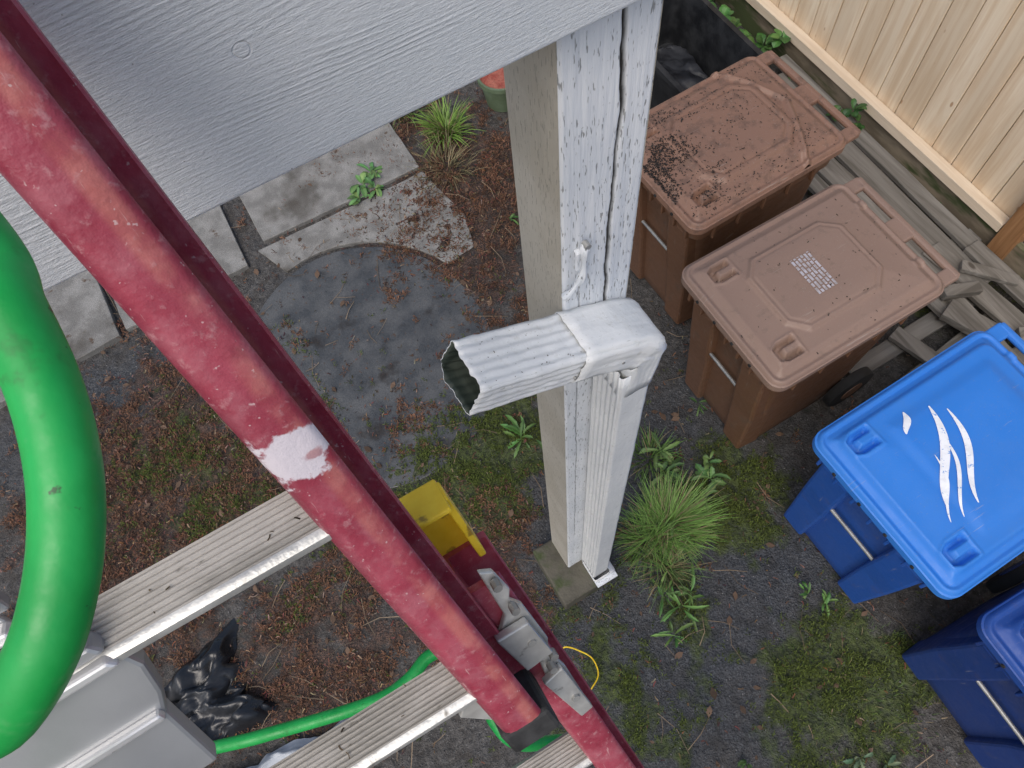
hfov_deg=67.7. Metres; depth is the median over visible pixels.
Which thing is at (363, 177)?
dandelion weed
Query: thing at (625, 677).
moss
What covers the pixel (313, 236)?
paving slab
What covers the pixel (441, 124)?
grass tuft
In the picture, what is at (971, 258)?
wooden pallet and planks
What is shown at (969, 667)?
wheelie bin
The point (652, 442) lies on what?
grass tuft
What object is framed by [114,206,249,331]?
paving slab
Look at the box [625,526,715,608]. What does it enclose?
grass tuft
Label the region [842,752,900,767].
dandelion weed
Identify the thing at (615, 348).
downspout
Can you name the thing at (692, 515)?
grass tuft
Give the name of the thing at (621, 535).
grass tuft
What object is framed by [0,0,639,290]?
board
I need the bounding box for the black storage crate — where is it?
[650,0,762,108]
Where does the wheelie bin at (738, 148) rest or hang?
on the ground
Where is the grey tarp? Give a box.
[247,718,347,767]
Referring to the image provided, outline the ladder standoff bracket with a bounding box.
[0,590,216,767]
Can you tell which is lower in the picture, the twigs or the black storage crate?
the twigs
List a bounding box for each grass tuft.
[393,103,437,129]
[406,127,485,195]
[409,96,482,156]
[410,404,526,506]
[610,496,687,579]
[617,462,740,577]
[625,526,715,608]
[630,421,687,486]
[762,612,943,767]
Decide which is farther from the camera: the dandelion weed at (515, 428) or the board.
the dandelion weed at (515, 428)
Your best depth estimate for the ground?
3.53 m
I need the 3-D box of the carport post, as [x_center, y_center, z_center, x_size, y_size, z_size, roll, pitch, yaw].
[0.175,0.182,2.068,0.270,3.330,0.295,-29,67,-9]
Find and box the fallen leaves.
[13,106,962,766]
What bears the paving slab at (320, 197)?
on the ground
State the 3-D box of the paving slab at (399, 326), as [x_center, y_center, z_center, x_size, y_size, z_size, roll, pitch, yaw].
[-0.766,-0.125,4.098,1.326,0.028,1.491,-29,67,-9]
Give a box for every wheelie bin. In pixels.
[630,50,860,323]
[681,177,959,447]
[784,322,1023,603]
[902,560,1023,767]
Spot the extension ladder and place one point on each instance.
(430, 566)
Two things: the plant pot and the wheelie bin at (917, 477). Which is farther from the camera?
the plant pot
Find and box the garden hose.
[0,212,561,758]
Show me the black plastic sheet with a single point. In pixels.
(199, 687)
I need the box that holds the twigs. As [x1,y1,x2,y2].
[105,118,954,767]
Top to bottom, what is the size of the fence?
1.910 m
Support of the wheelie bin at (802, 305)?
on the ground
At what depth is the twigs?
3.53 m
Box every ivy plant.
[709,0,790,52]
[788,77,940,202]
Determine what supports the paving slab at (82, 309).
on the ground
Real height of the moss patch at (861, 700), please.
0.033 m
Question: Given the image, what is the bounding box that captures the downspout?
[441,298,666,581]
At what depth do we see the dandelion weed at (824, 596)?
3.40 m
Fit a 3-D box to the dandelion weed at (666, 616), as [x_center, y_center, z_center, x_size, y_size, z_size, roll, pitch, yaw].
[0.746,0.987,3.425,0.253,0.133,0.384,0,66,5]
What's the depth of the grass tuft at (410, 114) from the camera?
4.73 m
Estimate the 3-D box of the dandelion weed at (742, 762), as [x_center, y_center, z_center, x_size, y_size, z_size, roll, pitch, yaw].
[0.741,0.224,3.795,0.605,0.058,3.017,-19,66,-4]
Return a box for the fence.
[714,0,1023,279]
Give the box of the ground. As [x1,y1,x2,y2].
[0,0,1023,767]
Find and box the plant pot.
[477,68,507,111]
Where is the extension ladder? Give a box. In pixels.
[0,0,643,767]
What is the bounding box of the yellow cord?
[563,646,598,689]
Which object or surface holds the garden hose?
on the ground
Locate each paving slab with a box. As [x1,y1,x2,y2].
[0,270,122,408]
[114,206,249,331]
[239,123,418,242]
[258,172,473,272]
[258,247,490,487]
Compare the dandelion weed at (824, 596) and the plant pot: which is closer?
the dandelion weed at (824, 596)
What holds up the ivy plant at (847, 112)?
on the wooden pallet and planks
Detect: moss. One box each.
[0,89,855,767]
[101,157,1014,767]
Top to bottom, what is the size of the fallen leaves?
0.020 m
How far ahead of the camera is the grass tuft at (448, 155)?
4.56 m
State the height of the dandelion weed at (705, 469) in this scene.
0.129 m
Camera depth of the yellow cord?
3.36 m
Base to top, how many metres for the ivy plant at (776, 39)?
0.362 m
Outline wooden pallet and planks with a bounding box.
[774,54,1023,378]
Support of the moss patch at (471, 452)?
on the ground
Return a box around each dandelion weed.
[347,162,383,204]
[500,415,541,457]
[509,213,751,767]
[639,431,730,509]
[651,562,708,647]
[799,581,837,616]
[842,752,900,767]
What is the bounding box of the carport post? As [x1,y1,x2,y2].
[503,0,663,608]
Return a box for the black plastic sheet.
[164,618,277,740]

